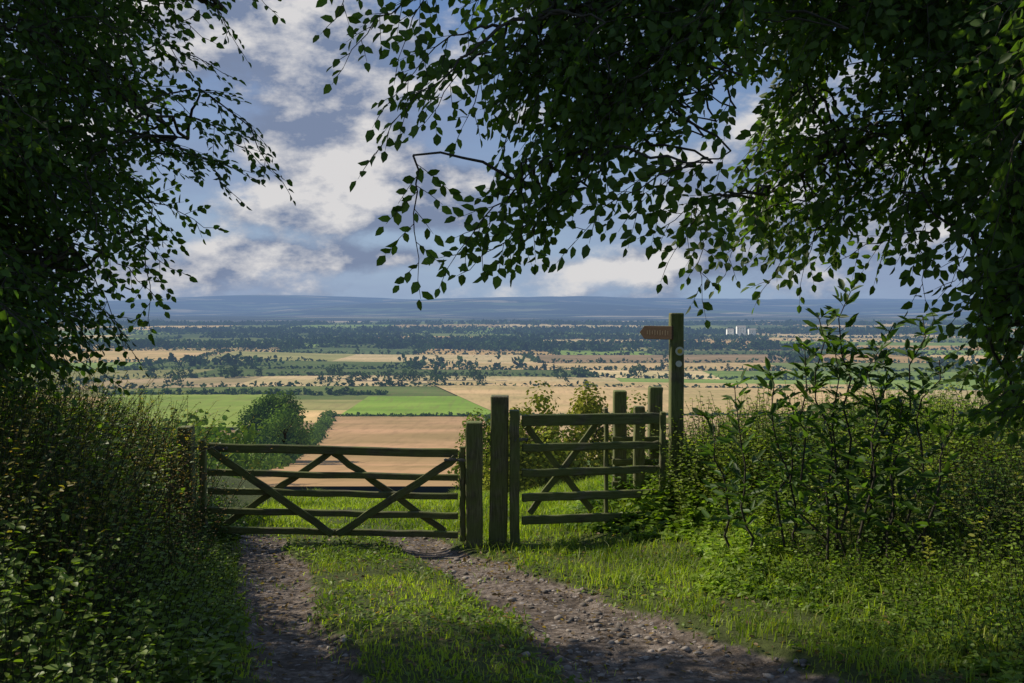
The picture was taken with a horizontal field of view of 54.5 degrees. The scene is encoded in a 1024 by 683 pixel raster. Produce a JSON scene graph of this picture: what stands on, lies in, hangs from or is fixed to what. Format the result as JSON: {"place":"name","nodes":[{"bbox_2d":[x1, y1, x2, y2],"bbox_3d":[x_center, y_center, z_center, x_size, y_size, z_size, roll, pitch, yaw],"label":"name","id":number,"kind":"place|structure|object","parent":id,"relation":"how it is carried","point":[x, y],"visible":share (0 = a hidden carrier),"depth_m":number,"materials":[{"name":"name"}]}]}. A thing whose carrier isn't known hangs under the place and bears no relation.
{"place":"outdoors","nodes":[
{"label":"outdoors","id":0,"kind":"place"},
{"bbox_2d":[100,394,267,426],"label":"meadow field","id":1,"kind":"structure","parent":0,"point":[231,403],"depth_m":668.87,"materials":[{"name":"green plant"}]},
{"bbox_2d":[257,416,489,485],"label":"ploughed field","id":2,"kind":"structure","parent":0,"point":[401,432],"depth_m":379.44,"materials":[{"name":"brown soil"}]},
{"bbox_2d":[341,396,490,414],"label":"pasture field","id":3,"kind":"structure","parent":0,"point":[405,405],"depth_m":669.17,"materials":[{"name":"green plant"}]},
{"bbox_2d":[0,0,1020,300],"label":"sky","id":4,"kind":"structure","parent":0,"point":[325,244],"materials":[{"name":"blue"}]},
{"bbox_2d":[0,295,1023,682],"bbox_3d":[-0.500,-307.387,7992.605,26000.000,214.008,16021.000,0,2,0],"label":"ground terrain","id":5,"kind":"structure","parent":0,"point":[710,659],"depth_m":8.73,"materials":[{"name":"green plant"}]},
{"bbox_2d":[0,344,271,682],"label":"hedge","id":6,"kind":"object","parent":5,"relation":"on","point":[57,494],"visible":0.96,"depth_m":6.41,"materials":[{"name":"green plant"}]},
{"bbox_2d":[0,0,295,418],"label":"hedgerow tree","id":7,"kind":"object","parent":5,"relation":"on","point":[33,161],"visible":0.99,"depth_m":6.73,"materials":[{"name":"green plant"}]},
{"bbox_2d":[177,426,195,531],"bbox_3d":[-3.979,1.857,12.176,0.176,1.644,0.178,0,2,0],"label":"gate post","id":8,"kind":"object","parent":5,"relation":"on","point":[180,429],"visible":0.31,"depth_m":12.09,"materials":[{"name":"brown wood"}]},
{"bbox_2d":[236,386,308,455],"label":"oak tree","id":9,"kind":"object","parent":5,"relation":"on","point":[262,408],"visible":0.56,"depth_m":256.00,"materials":[{"name":"green plant"}]},
{"bbox_2d":[257,403,314,463],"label":"ash tree","id":10,"kind":"object","parent":5,"relation":"on","point":[276,427],"visible":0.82,"depth_m":240.05,"materials":[{"name":"green plant"}]},
{"bbox_2d":[99,386,808,479],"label":"field hedgerow","id":11,"kind":"object","parent":5,"relation":"on","point":[320,427],"visible":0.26,"depth_m":229.97,"materials":[{"name":"green plant"}]},
{"bbox_2d":[447,408,490,490],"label":"hawthorn bush","id":12,"kind":"object","parent":5,"relation":"on","point":[485,442],"visible":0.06,"depth_m":46.34,"materials":[{"name":"green plant"}]},
{"bbox_2d":[465,421,482,546],"bbox_3d":[-0.457,1.874,12.058,0.209,1.810,0.206,0,2,0],"label":"gate post","id":13,"kind":"object","parent":5,"relation":"on","point":[474,476],"visible":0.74,"depth_m":11.96,"materials":[{"name":"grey wood"}]},
{"bbox_2d":[194,439,465,541],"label":"field gate","id":14,"kind":"structure","parent":13,"relation":"attached to","point":[277,492],"depth_m":12.08,"materials":[{"name":"brown wood"}]},
{"bbox_2d":[489,395,508,545],"bbox_3d":[-0.162,1.719,12.152,0.231,2.127,0.227,1,2,0],"label":"gate post","id":15,"kind":"object","parent":5,"relation":"on","point":[499,445],"visible":0.71,"depth_m":12.03,"materials":[{"name":"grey wood"}]},
{"bbox_2d":[509,408,665,546],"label":"pedestrian gate","id":16,"kind":"structure","parent":15,"relation":"attached to","point":[606,419],"depth_m":12.23,"materials":[{"name":"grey wood"}]},
{"bbox_2d":[0,455,1023,682],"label":"leaf litter","id":17,"kind":"object","parent":5,"relation":"on","point":[334,676],"visible":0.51,"depth_m":7.85,"materials":[{"name":"plant"}]},
{"bbox_2d":[228,534,806,682],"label":"track stones","id":18,"kind":"object","parent":5,"relation":"on","point":[620,634],"visible":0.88,"depth_m":7.69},
{"bbox_2d":[482,380,587,492],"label":"hawthorn bush","id":19,"kind":"object","parent":5,"relation":"on","point":[551,435],"visible":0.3,"depth_m":41.32,"materials":[{"name":"green plant"}]},
{"bbox_2d":[533,381,633,486],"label":"hawthorn bush","id":20,"kind":"object","parent":5,"relation":"on","point":[584,408],"visible":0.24,"depth_m":43.67,"materials":[{"name":"green plant"}]},
{"bbox_2d":[195,503,1023,682],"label":"clover patch","id":21,"kind":"object","parent":5,"relation":"on","point":[571,678],"visible":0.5,"depth_m":8.11,"materials":[{"name":"green plant"}]},
{"bbox_2d":[590,390,686,477],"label":"hawthorn bush","id":22,"kind":"object","parent":5,"relation":"on","point":[631,411],"visible":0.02,"depth_m":46.80,"materials":[{"name":"green plant"}]},
{"bbox_2d":[612,386,668,501],"bbox_3d":[1.725,1.558,13.147,0.794,1.879,0.730,0,2,0],"label":"kissing gate fence","id":23,"kind":"object","parent":5,"relation":"on","point":[655,396],"visible":0.34,"depth_m":13.21,"materials":[{"name":"brown wood"}]},
{"bbox_2d":[640,313,683,484],"bbox_3d":[1.902,1.086,12.677,0.574,2.900,0.236,0,2,13],"label":"signpost","id":24,"kind":"object","parent":5,"relation":"on","point":[673,332],"visible":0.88,"depth_m":12.54,"materials":[{"name":"brown wood"}]},
{"bbox_2d":[313,0,1023,448],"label":"beech tree","id":25,"kind":"object","parent":5,"relation":"on","point":[973,50],"visible":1,"depth_m":6.71,"materials":[{"name":"green plant"}]},
{"bbox_2d":[726,329,733,334],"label":"walls","id":26,"kind":"structure","parent":5,"relation":"on","point":[730,332],"depth_m":2262.77,"materials":[{"name":"white concrete"}]},
{"bbox_2d":[736,326,745,335],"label":"walls","id":27,"kind":"structure","parent":5,"relation":"on","point":[739,330],"depth_m":2244.68,"materials":[{"name":"white concrete"}]},
{"bbox_2d":[748,329,755,335],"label":"walls","id":28,"kind":"structure","parent":5,"relation":"on","point":[753,332],"depth_m":2228.76,"materials":[{"name":"white concrete"}]},
{"bbox_2d":[547,359,1023,682],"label":"bramble bank","id":29,"kind":"structure","parent":5,"relation":"on","point":[687,490],"depth_m":9.29,"materials":[{"name":"green plant"}]},
{"bbox_2d":[691,277,980,568],"bbox_3d":[2.844,0.809,9.200,2.838,2.794,0.934,2,3,41],"label":"elder shrub","id":30,"kind":"object","parent":5,"relation":"on","point":[879,484],"visible":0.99,"depth_m":8.99,"materials":[{"name":"green plant"}]},
{"bbox_2d":[13,322,1023,465],"bbox_3d":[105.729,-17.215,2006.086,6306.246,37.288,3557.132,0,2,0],"label":"farmland fields","id":31,"kind":"structure","parent":0,"point":[316,405],"depth_m":1185.54,"materials":[{"name":"plant"}]},
{"bbox_2d":[5,318,1023,389],"bbox_3d":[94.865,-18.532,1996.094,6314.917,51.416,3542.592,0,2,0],"label":"distant trees","id":32,"kind":"object","parent":31,"relation":"on","point":[535,337],"visible":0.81,"depth_m":1609.38,"materials":[{"name":"green plant"}]},
{"bbox_2d":[179,436,1023,682],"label":"grass","id":33,"kind":"structure","parent":0,"point":[446,505],"depth_m":8.69,"materials":[{"name":"green plant"}]},
{"bbox_2d":[426,381,885,413],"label":"wheat field","id":34,"kind":"structure","parent":0,"point":[480,394],"depth_m":767.03,"materials":[{"name":"beige plant"}]},
{"bbox_2d":[509,415,928,442],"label":"stubble field","id":35,"kind":"structure","parent":0,"point":[691,420],"depth_m":494.76,"materials":[{"name":"beige plant"}]}
]}

